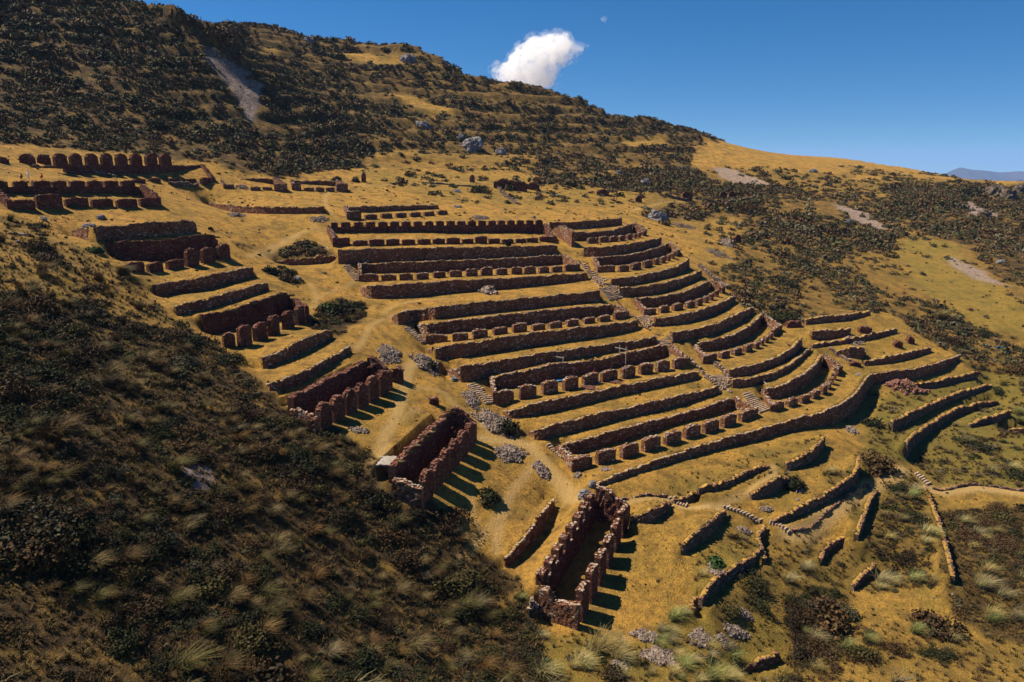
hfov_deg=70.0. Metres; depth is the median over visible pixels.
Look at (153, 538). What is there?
shrub
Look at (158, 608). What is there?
shrub
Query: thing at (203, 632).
grass tuft
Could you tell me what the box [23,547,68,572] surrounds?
shrub
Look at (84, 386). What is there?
shrub
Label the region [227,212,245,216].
rubble pile
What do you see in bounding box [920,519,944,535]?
grass tuft
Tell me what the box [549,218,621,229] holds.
retaining wall
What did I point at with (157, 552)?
shrub
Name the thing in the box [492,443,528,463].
rubble pile
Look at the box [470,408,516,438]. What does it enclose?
rubble pile
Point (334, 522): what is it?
shrub
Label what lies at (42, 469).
grass tuft
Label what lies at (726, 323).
retaining wall
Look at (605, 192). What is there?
wall stub
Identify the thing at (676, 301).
storehouse ruin
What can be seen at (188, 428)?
shrub
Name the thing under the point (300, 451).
shrub
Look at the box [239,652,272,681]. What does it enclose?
shrub
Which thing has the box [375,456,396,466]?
thatched shelter
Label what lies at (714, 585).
retaining wall
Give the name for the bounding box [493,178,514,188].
wall stub
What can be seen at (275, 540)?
grass tuft
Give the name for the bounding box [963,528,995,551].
shrub
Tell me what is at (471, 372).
retaining wall
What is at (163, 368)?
shrub
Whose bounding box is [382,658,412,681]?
shrub
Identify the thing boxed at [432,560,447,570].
grass tuft
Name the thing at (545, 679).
shrub
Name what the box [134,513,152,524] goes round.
grass tuft
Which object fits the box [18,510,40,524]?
grass tuft
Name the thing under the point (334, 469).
grass tuft
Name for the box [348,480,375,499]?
shrub
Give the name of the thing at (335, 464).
grass tuft
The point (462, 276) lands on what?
loose stones
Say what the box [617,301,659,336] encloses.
rubble wall
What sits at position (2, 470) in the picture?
shrub
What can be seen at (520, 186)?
wall stub
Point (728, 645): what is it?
grass tuft
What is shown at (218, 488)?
shrub
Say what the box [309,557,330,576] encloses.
shrub
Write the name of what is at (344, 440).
grass tuft
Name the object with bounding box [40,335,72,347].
shrub
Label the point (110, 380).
grass tuft
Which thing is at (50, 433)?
shrub
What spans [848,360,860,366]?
wall stub
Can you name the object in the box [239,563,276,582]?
shrub
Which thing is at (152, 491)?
grass tuft
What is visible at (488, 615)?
grass tuft
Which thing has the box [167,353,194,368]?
shrub
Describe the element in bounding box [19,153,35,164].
wall stub
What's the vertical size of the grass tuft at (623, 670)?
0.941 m
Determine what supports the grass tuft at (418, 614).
on the ground at (500, 526)
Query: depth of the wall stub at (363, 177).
222.96 m
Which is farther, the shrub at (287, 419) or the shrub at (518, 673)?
the shrub at (287, 419)
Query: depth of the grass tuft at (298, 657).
56.16 m
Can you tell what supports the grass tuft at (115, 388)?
on the ground at (500, 526)
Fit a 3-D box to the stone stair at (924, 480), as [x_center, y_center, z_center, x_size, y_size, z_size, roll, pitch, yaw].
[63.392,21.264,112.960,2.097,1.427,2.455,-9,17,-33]
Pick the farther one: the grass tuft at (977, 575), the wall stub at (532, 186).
the wall stub at (532, 186)
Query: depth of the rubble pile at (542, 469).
97.85 m
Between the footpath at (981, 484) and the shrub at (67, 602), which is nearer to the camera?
the shrub at (67, 602)
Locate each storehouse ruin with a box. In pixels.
[0,180,161,210]
[52,153,214,184]
[105,234,230,272]
[199,292,309,347]
[220,177,287,191]
[290,179,347,191]
[327,219,553,246]
[344,204,447,219]
[358,254,579,281]
[415,304,628,342]
[489,344,690,404]
[552,223,646,246]
[555,396,757,471]
[592,242,679,272]
[634,279,725,315]
[692,313,781,363]
[760,354,842,411]
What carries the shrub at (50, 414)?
on the ground at (500, 526)
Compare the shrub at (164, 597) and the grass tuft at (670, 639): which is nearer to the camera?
the shrub at (164, 597)
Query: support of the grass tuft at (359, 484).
on the ground at (500, 526)
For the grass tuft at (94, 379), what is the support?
on the ground at (500, 526)
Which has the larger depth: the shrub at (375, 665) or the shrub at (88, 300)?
the shrub at (88, 300)
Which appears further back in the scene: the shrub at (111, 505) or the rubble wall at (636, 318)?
the rubble wall at (636, 318)
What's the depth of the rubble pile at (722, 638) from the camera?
75.98 m
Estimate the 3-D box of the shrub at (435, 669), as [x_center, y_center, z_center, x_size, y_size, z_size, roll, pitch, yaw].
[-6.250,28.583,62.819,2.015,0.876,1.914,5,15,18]
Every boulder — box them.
[82,223,95,227]
[96,214,106,219]
[303,36,314,43]
[399,54,418,62]
[416,121,431,129]
[461,136,483,152]
[495,147,506,154]
[578,488,589,499]
[588,480,596,487]
[641,178,648,183]
[648,209,668,220]
[977,209,991,216]
[985,184,1004,196]
[999,187,1017,198]
[1012,183,1023,193]
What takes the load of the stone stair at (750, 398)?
on the ground at (500, 526)
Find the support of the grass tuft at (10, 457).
on the ground at (500, 526)
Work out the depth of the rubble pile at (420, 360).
115.14 m
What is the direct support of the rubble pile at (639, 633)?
on the ground at (500, 526)
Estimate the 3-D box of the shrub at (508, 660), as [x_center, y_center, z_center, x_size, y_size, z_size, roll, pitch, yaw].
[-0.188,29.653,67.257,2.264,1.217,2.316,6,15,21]
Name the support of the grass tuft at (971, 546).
on the ground at (500, 526)
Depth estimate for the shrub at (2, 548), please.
53.37 m
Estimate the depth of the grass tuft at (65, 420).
67.21 m
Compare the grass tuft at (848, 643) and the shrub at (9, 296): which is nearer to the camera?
the grass tuft at (848, 643)
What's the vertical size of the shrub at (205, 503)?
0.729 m
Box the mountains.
[945,168,1023,180]
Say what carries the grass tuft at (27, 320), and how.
on the ground at (500, 526)
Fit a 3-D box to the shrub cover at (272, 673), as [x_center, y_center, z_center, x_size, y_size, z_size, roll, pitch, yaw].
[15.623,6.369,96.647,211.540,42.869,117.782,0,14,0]
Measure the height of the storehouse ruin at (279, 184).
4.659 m
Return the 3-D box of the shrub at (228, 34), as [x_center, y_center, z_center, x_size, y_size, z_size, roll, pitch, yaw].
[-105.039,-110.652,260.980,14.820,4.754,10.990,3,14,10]
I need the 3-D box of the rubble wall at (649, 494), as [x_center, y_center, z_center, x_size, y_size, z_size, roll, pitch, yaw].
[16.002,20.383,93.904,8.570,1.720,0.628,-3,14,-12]
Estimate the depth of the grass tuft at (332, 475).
79.87 m
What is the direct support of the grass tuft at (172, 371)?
on the ground at (500, 526)
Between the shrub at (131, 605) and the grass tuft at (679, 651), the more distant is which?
the grass tuft at (679, 651)
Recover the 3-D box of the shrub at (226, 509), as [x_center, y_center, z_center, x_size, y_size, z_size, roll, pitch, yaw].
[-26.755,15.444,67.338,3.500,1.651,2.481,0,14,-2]
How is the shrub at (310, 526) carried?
on the ground at (500, 526)
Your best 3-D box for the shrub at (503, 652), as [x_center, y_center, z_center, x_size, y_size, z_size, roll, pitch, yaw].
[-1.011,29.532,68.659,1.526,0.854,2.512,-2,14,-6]
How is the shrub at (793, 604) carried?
on the ground at (500, 526)
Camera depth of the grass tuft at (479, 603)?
74.35 m
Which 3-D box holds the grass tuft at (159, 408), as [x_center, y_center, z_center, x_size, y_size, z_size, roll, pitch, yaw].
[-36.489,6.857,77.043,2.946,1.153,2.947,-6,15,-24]
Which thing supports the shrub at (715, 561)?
on the ground at (500, 526)
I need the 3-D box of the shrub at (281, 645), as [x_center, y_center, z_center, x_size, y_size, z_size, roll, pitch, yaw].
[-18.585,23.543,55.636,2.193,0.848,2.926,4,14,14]
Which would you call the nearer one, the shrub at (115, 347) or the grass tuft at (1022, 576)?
the shrub at (115, 347)
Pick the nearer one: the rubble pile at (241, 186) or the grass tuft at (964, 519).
the grass tuft at (964, 519)
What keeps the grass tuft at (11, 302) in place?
on the ground at (500, 526)
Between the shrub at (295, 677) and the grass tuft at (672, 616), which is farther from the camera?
the grass tuft at (672, 616)
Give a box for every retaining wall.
[72,219,196,241]
[152,267,253,297]
[173,282,268,315]
[209,202,324,213]
[259,330,331,368]
[265,345,350,390]
[279,255,336,265]
[337,245,556,263]
[360,272,587,298]
[391,290,599,324]
[428,320,637,359]
[446,336,656,382]
[503,371,698,417]
[503,499,554,567]
[529,385,718,439]
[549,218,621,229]
[583,237,661,256]
[596,354,960,485]
[611,257,689,286]
[618,270,701,296]
[631,501,671,523]
[654,296,735,326]
[670,307,753,344]
[672,490,698,502]
[679,509,726,554]
[688,596,697,614]
[697,464,769,494]
[697,548,763,608]
[727,337,802,377]
[731,347,810,387]
[742,650,779,672]
[749,475,789,499]
[755,524,766,564]
[770,456,860,525]
[784,436,825,470]
[803,310,870,324]
[810,327,850,340]
[810,328,897,348]
[817,535,844,565]
[836,346,865,358]
[849,562,875,590]
[853,489,878,540]
[862,347,931,365]
[889,384,992,431]
[904,400,998,459]
[914,371,978,388]
[922,485,954,584]
[967,409,1010,427]
[1000,427,1023,433]
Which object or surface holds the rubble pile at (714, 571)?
on the ground at (500, 526)
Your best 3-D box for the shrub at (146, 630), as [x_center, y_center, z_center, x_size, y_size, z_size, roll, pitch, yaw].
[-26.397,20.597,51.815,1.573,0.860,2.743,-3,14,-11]
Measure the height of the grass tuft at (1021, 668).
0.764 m
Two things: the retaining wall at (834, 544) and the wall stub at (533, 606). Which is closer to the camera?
the wall stub at (533, 606)
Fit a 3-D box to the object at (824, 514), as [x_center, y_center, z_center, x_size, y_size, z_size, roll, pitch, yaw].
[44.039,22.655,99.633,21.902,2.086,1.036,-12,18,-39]
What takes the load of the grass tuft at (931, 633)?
on the ground at (500, 526)
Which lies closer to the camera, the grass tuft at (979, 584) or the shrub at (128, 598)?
the shrub at (128, 598)
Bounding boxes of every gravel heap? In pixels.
[581,384,598,389]
[606,379,622,383]
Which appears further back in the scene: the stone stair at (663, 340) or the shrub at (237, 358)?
the stone stair at (663, 340)
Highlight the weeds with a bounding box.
[0,65,1008,655]
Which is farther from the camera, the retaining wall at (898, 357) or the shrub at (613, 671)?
the retaining wall at (898, 357)
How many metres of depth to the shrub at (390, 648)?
63.06 m
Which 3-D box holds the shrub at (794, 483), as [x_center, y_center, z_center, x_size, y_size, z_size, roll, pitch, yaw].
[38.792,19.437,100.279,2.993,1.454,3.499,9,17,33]
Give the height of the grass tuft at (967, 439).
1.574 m
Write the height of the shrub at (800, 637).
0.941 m
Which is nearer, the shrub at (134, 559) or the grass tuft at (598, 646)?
the shrub at (134, 559)
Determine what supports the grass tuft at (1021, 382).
on the ground at (500, 526)
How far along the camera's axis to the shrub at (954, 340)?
161.29 m
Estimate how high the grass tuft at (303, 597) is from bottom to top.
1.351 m
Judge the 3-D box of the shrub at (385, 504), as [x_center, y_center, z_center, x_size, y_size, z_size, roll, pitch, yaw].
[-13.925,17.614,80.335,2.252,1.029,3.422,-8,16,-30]
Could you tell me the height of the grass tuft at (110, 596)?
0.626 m
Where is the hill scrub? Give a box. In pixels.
[0,0,1023,367]
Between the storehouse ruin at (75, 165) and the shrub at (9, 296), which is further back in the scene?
the storehouse ruin at (75, 165)
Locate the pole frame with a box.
[615,345,627,365]
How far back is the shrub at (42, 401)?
68.89 m
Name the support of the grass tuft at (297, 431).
on the ground at (500, 526)
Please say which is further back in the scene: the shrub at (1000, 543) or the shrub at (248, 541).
the shrub at (1000, 543)
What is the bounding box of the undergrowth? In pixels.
[0,218,1023,681]
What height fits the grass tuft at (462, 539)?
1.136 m
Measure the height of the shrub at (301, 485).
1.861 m
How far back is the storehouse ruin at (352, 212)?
187.18 m
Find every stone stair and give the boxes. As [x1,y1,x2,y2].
[343,265,358,280]
[404,327,425,342]
[467,383,492,403]
[546,443,561,457]
[580,263,602,278]
[593,278,609,285]
[599,287,614,299]
[607,285,622,298]
[637,315,654,327]
[657,335,670,344]
[668,495,687,507]
[703,375,732,392]
[723,505,762,523]
[742,392,768,413]
[769,519,790,534]
[914,471,930,484]
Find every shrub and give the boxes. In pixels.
[0,0,15,4]
[0,288,24,298]
[0,293,21,302]
[0,305,27,315]
[0,345,20,354]
[0,349,25,358]
[0,351,20,361]
[0,370,31,403]
[0,403,29,421]
[0,421,33,432]
[0,464,11,480]
[0,473,18,488]
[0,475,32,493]
[0,496,83,555]
[0,510,22,532]
[0,513,83,577]
[0,531,36,555]
[0,550,19,572]
[0,617,22,640]
[5,380,27,392]
[6,524,36,540]
[9,363,37,379]
[12,534,34,553]
[15,509,47,528]
[16,288,60,315]
[17,237,56,252]
[17,359,68,381]
[17,377,48,391]
[20,409,94,443]
[22,413,56,426]
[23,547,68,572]
[25,251,61,261]
[26,319,46,329]
[28,382,79,401]
[30,333,62,345]
[31,397,56,408]
[32,409,58,427]
[35,402,63,412]
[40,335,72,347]
[46,343,82,358]
[49,322,90,335]
[49,387,79,407]
[50,373,98,395]
[50,443,72,459]
[50,570,82,590]
[50,595,79,609]
[51,550,100,580]
[54,351,79,363]
[54,670,75,681]
[55,520,96,546]
[56,416,82,432]
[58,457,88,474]
[61,500,92,520]
[62,567,85,580]
[64,516,96,535]
[65,498,92,513]
[66,304,93,318]
[67,295,101,305]
[68,399,98,417]
[69,203,78,207]
[69,342,101,355]
[71,664,101,681]
[73,355,97,366]
[74,301,101,312]
[75,553,105,568]
[78,526,97,538]
[79,526,107,544]
[79,543,97,553]
[82,282,108,292]
[83,344,107,359]
[83,522,111,542]
[84,246,104,253]
[88,530,124,549]
[91,412,114,424]
[93,461,132,478]
[95,498,118,515]
[99,508,125,523]
[99,547,124,568]
[101,625,143,659]
[103,492,121,504]
[104,578,135,595]
[105,608,123,627]
[106,341,127,351]
[106,627,145,658]
[107,562,133,581]
[107,584,142,604]
[110,520,133,536]
[113,446,139,457]
[114,564,154,585]
[116,436,143,448]
[119,591,140,603]
[120,593,142,613]
[121,606,152,628]
[122,321,150,334]
[122,545,144,565]
[122,593,166,624]
[122,603,158,631]
[130,529,159,542]
[131,536,171,565]
[132,514,164,530]
[133,622,151,647]
[134,531,158,547]
[134,565,153,578]
[136,653,166,679]
[137,578,164,593]
[138,594,167,603]
[141,115,180,129]
[141,529,170,551]
[142,422,169,439]
[146,524,182,552]
[148,504,168,519]
[150,104,192,115]
[154,648,182,673]
[156,593,187,620]
[157,363,178,374]
[157,416,179,429]
[160,328,186,339]
[162,490,204,512]
[165,601,183,623]
[166,545,188,560]
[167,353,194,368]
[168,614,201,637]
[173,632,213,659]
[174,345,195,355]
[176,333,208,349]
[176,425,202,436]
[179,514,204,531]
[179,636,204,649]
[180,353,201,366]
[180,544,203,559]
[181,568,206,585]
[182,445,213,463]
[182,455,200,466]
[183,598,207,617]
[185,549,204,571]
[188,573,232,600]
[194,498,212,513]
[195,540,224,563]
[196,553,249,584]
[197,609,223,625]
[198,620,221,637]
[204,26,241,38]
[206,484,233,496]
[206,498,242,519]
[206,517,224,532]
[208,436,226,447]
[212,648,235,659]
[214,667,244,681]
[217,351,245,366]
[218,615,239,625]
[219,399,259,418]
[221,422,245,433]
[227,646,258,665]
[227,671,246,681]
[229,499,255,517]
[229,621,273,663]
[232,130,254,137]
[234,536,256,551]
[234,609,262,629]
[235,606,264,627]
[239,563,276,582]
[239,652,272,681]
[240,568,259,585]
[240,610,262,624]
[241,437,281,462]
[244,407,268,420]
[250,593,266,605]
[254,609,280,627]
[257,621,280,650]
[257,634,274,654]
[261,638,285,664]
[262,265,282,274]
[265,444,286,456]
[268,626,289,651]
[270,612,283,623]
[273,462,307,482]
[276,661,309,681]
[277,475,316,502]
[278,416,298,425]
[282,443,306,457]
[286,445,302,462]
[287,619,322,640]
[288,621,310,637]
[293,454,321,477]
[296,647,312,663]
[299,520,322,535]
[305,455,327,469]
[305,652,320,671]
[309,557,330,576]
[311,623,333,643]
[317,590,343,610]
[318,302,341,313]
[323,504,357,527]
[326,668,359,681]
[327,301,356,316]
[328,509,353,525]
[330,176,341,180]
[333,455,362,477]
[337,644,386,675]
[344,602,372,625]
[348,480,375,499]
[350,547,371,562]
[351,176,359,181]
[351,668,368,681]
[355,488,384,507]
[358,488,389,506]
[361,657,385,672]
[369,617,393,633]
[370,521,400,546]
[371,490,394,499]
[378,498,395,510]
[378,642,400,658]
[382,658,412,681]
[386,513,407,530]
[388,544,424,572]
[391,526,418,546]
[404,506,426,522]
[408,663,432,679]
[424,360,437,370]
[425,564,486,599]
[426,665,449,681]
[427,573,452,592]
[428,505,476,533]
[431,665,450,679]
[432,676,447,681]
[434,640,455,655]
[444,599,479,622]
[456,670,474,681]
[470,183,492,192]
[475,573,501,596]
[477,486,502,506]
[477,578,493,597]
[478,649,500,661]
[480,669,500,681]
[483,644,504,656]
[489,652,511,667]
[495,418,521,437]
[495,665,517,681]
[498,655,518,667]
[499,648,508,660]
[500,651,532,673]
[502,647,524,658]
[503,599,523,619]
[504,652,529,671]
[511,666,526,680]
[521,643,537,658]
[523,665,554,681]
[525,658,555,680]
[532,650,553,668]
[597,663,628,681]
[704,554,725,570]
[715,598,741,617]
[733,200,768,214]
[735,565,769,592]
[741,590,770,612]
[761,309,801,325]
[770,274,802,287]
[781,613,803,632]
[783,597,805,614]
[783,643,821,670]
[784,476,806,489]
[786,673,808,681]
[790,631,809,646]
[791,593,824,613]
[791,608,822,632]
[794,635,848,665]
[797,604,821,627]
[802,593,846,619]
[808,596,853,641]
[810,636,828,650]
[818,585,841,597]
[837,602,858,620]
[839,641,884,665]
[843,650,881,667]
[855,448,900,476]
[860,417,886,429]
[875,639,899,654]
[884,481,910,494]
[885,639,910,657]
[889,550,917,568]
[901,509,923,525]
[904,512,933,525]
[905,607,971,644]
[914,643,944,664]
[926,643,961,663]
[940,334,967,346]
[946,434,990,453]
[948,522,985,545]
[956,186,982,196]
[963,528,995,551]
[967,442,995,452]
[975,329,994,338]
[977,515,1001,527]
[982,502,1012,514]
[983,510,1019,523]
[983,512,1013,526]
[989,535,1014,554]
[1000,361,1023,374]
[1001,467,1023,481]
[1006,559,1023,570]
[1012,562,1023,572]
[1014,566,1023,580]
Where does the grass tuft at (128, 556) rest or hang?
on the ground at (500, 526)
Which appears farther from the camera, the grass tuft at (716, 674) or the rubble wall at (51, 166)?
the rubble wall at (51, 166)
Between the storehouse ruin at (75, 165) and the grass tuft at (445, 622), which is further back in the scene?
the storehouse ruin at (75, 165)
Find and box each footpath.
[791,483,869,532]
[932,482,1023,491]
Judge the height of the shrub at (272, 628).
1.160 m
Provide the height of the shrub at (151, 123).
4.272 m
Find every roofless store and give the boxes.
[287,355,392,433]
[388,406,476,511]
[535,484,629,630]
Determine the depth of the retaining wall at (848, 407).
118.11 m
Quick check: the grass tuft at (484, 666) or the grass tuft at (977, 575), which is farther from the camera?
the grass tuft at (977, 575)
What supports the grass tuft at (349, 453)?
on the ground at (500, 526)
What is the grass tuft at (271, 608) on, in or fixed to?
on the ground at (500, 526)
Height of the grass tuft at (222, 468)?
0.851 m
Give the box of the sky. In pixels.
[139,0,1023,173]
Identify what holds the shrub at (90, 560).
on the ground at (500, 526)
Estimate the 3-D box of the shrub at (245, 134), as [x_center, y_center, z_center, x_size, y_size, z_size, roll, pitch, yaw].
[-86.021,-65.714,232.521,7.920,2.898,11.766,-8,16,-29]
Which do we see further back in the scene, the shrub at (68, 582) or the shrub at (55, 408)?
the shrub at (55, 408)
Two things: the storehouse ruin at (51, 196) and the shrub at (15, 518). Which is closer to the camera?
the shrub at (15, 518)
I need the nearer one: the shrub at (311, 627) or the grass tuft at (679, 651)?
the shrub at (311, 627)
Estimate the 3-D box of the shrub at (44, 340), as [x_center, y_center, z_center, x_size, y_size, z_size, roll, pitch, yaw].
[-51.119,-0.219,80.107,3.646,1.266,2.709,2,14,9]
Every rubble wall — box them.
[29,164,116,177]
[168,181,199,186]
[421,181,473,186]
[497,187,521,204]
[578,260,616,300]
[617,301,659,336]
[621,492,667,500]
[668,194,688,200]
[690,356,731,392]
[698,263,728,288]
[702,195,755,201]
[713,361,730,376]
[829,347,851,361]
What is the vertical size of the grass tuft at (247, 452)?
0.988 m
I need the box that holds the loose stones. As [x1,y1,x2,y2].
[10,90,1018,679]
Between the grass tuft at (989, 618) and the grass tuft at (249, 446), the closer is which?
the grass tuft at (249, 446)
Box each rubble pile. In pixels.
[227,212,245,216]
[235,184,248,189]
[310,215,329,222]
[347,426,369,433]
[377,343,402,363]
[406,353,439,375]
[461,389,480,411]
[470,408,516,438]
[471,215,489,219]
[476,278,497,294]
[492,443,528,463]
[532,460,550,480]
[573,471,581,478]
[600,466,610,471]
[610,655,627,671]
[629,627,657,643]
[639,644,680,669]
[672,223,695,229]
[687,626,713,649]
[703,248,734,260]
[707,562,724,587]
[714,632,735,658]
[720,238,733,247]
[723,621,750,639]
[729,605,753,621]
[736,525,752,534]
[759,505,772,511]
[793,487,803,492]
[843,425,858,434]
[845,336,865,345]
[881,378,929,395]
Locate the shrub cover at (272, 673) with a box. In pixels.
[0,221,1023,681]
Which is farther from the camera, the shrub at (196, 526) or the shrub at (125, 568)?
the shrub at (196, 526)
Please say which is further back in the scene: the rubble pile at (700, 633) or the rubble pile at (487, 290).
the rubble pile at (487, 290)
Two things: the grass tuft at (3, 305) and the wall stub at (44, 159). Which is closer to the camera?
the grass tuft at (3, 305)
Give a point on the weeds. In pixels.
(508, 245)
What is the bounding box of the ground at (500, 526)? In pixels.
[0,0,1023,681]
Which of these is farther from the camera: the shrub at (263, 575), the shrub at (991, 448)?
the shrub at (991, 448)
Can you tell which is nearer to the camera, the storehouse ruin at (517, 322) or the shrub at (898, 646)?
the shrub at (898, 646)
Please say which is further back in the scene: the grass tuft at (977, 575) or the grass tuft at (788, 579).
the grass tuft at (977, 575)
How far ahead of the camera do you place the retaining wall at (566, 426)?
110.95 m
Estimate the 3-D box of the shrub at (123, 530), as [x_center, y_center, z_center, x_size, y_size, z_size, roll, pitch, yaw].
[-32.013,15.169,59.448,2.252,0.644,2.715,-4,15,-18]
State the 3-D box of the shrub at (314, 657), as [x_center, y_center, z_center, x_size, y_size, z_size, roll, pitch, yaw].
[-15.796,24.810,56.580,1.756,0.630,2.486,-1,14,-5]
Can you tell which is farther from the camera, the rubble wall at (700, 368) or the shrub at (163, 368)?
the rubble wall at (700, 368)
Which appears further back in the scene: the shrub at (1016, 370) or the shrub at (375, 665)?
the shrub at (1016, 370)
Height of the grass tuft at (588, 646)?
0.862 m
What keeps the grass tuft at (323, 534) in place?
on the ground at (500, 526)
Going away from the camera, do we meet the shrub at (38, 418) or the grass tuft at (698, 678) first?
the shrub at (38, 418)
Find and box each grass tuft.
[0,234,8,241]
[0,296,24,306]
[0,300,18,309]
[0,336,15,345]
[0,444,32,462]
[0,451,39,473]
[0,491,26,507]
[0,492,27,516]
[2,213,19,220]
[4,432,23,439]
[6,321,26,332]
[6,481,27,493]
[7,470,37,484]
[9,280,27,288]
[10,284,39,296]
[12,329,28,338]
[14,314,43,323]
[16,415,46,426]
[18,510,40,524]
[20,426,39,435]
[24,283,44,292]
[28,261,64,273]
[28,440,43,448]
[33,341,52,348]
[33,461,58,473]
[35,267,55,278]
[35,385,63,396]
[36,475,57,487]
[37,579,64,591]
[41,442,55,450]
[44,341,67,350]
[45,290,63,296]
[47,465,78,479]
[51,347,76,355]
[58,414,79,426]
[60,296,85,307]
[61,575,94,597]
[73,547,117,570]
[77,311,93,320]
[81,374,104,383]
[82,430,98,437]
[88,582,119,602]
[90,271,113,281]
[91,358,133,377]
[96,483,112,492]
[97,341,111,347]
[100,371,123,385]
[104,360,122,367]
[106,589,126,598]
[107,373,124,383]
[110,382,125,390]
[112,263,139,275]
[112,544,159,564]
[119,354,139,363]
[120,410,142,424]
[121,378,136,386]
[121,382,135,390]
[127,477,142,485]
[128,436,154,451]
[131,299,148,309]
[132,378,147,387]
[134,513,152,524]
[135,353,151,362]
[138,371,153,380]
[139,348,161,362]
[141,417,158,424]
[146,357,167,367]
[147,484,162,495]
[149,575,165,584]
[155,399,171,412]
[158,378,169,385]
[160,495,181,505]
[161,400,181,413]
[161,585,197,606]
[163,452,201,473]
[163,667,181,679]
[165,367,177,375]
[165,637,227,678]
[172,584,195,600]
[173,498,198,512]
[174,516,198,533]
[178,342,189,349]
[179,514,192,522]
[183,512,208,521]
[189,661,203,672]
[194,397,215,409]
[195,617,216,628]
[196,615,221,635]
[204,560,222,569]
[211,646,258,675]
[213,461,230,470]
[216,583,252,606]
[220,584,246,599]
[222,404,239,415]
[223,414,245,424]
[228,568,260,588]
[230,470,253,480]
[231,423,246,431]
[232,448,252,455]
[232,480,252,489]
[233,429,252,440]
[235,589,252,603]
[236,478,260,491]
[238,501,261,514]
[240,434,256,443]
[240,442,259,449]
[241,446,260,454]
[243,493,267,503]
[245,595,263,609]
[248,422,264,432]
[248,575,292,604]
[251,612,289,635]
[254,595,294,618]
[255,432,270,440]
[256,550,273,560]
[259,591,294,612]
[265,503,284,513]
[265,528,294,546]
[266,504,284,517]
[268,541,292,555]
[270,577,283,585]
[278,430,301,440]
[280,488,298,501]
[280,544,298,556]
[285,469,298,480]
[287,583,324,603]
[290,427,307,434]
[293,493,310,504]
[293,652,310,665]
[299,438,312,445]
[299,661,329,681]
[304,566,335,580]
[306,523,327,534]
[307,443,329,453]
[320,525,337,537]
[322,637,348,659]
[324,465,346,474]
[325,458,343,467]
[325,465,348,480]
[336,495,347,502]
[338,433,358,442]
[342,592,355,601]
[343,314,357,321]
[343,446,358,455]
[349,631,365,643]
[353,480,370,489]
[361,632,386,644]
[366,589,385,598]
[369,481,387,491]
[370,599,381,608]
[373,572,388,580]
[375,660,391,674]
[384,655,401,669]
[391,577,417,596]
[392,643,409,655]
[395,513,413,522]
[395,624,441,660]
[408,646,419,655]
[414,553,431,564]
[414,607,427,617]
[418,590,432,598]
[419,570,433,580]
[426,564,444,576]
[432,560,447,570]
[437,617,455,628]
[438,603,462,617]
[443,661,459,670]
[449,571,467,581]
[449,585,491,611]
[449,626,467,641]
[453,645,472,658]
[454,530,476,542]
[456,650,479,663]
[471,590,497,609]
[475,654,507,676]
[483,608,504,618]
[484,598,501,608]
[486,625,502,638]
[498,669,515,681]
[499,658,530,675]
[516,590,528,600]
[533,656,573,678]
[538,630,551,637]
[552,660,568,672]
[563,653,584,669]
[570,647,601,665]
[579,653,604,671]
[584,623,630,655]
[585,639,598,649]
[609,638,635,660]
[610,639,622,647]
[610,645,635,664]
[613,660,634,676]
[614,631,632,646]
[621,654,636,665]
[645,664,660,675]
[650,634,672,649]
[655,623,670,632]
[657,628,671,639]
[658,625,671,635]
[664,630,682,643]
[665,661,684,676]
[666,604,691,621]
[668,623,685,634]
[672,646,691,656]
[675,669,687,681]
[677,651,704,670]
[679,605,690,614]
[687,651,708,663]
[693,669,707,681]
[695,566,710,577]
[703,652,738,681]
[705,637,720,648]
[706,648,720,657]
[721,663,744,681]
[723,638,737,650]
[727,646,745,662]
[784,570,802,582]
[797,560,819,571]
[803,625,832,643]
[808,657,832,670]
[824,464,841,474]
[840,636,862,649]
[862,627,884,643]
[870,567,908,586]
[875,581,893,589]
[882,531,899,540]
[887,571,900,577]
[887,576,909,586]
[894,511,910,521]
[903,487,927,498]
[907,566,925,582]
[907,571,924,582]
[909,483,929,492]
[909,620,932,635]
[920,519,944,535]
[920,535,937,544]
[922,627,943,636]
[927,526,946,535]
[928,573,940,582]
[933,308,954,318]
[947,630,965,641]
[955,512,980,522]
[958,434,982,443]
[968,540,984,548]
[971,525,994,534]
[972,574,1006,589]
[973,572,988,579]
[973,577,992,588]
[976,531,997,540]
[976,558,1006,573]
[979,606,1009,622]
[983,603,1012,618]
[984,462,1008,474]
[989,524,1006,532]
[994,585,1021,599]
[1006,459,1022,470]
[1009,605,1023,620]
[1012,406,1023,414]
[1015,414,1023,422]
[1016,377,1023,385]
[1018,570,1023,580]
[1018,661,1023,671]
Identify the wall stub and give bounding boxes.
[0,157,9,163]
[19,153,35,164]
[36,154,51,164]
[361,172,365,182]
[391,365,403,383]
[429,396,438,406]
[469,175,474,182]
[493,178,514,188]
[513,181,526,191]
[527,182,539,189]
[527,594,538,619]
[596,189,608,195]
[635,196,641,202]
[682,191,692,200]
[719,191,726,197]
[728,191,735,196]
[733,234,740,242]
[785,320,801,327]
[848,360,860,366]
[857,325,871,333]
[892,339,902,348]
[905,334,914,344]
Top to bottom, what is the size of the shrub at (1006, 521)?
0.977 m
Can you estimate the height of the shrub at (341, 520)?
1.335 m
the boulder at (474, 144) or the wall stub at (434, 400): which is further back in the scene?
the boulder at (474, 144)
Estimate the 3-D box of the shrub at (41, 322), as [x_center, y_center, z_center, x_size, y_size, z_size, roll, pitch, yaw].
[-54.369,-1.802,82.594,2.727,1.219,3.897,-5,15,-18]
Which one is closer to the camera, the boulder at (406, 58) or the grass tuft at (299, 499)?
the grass tuft at (299, 499)

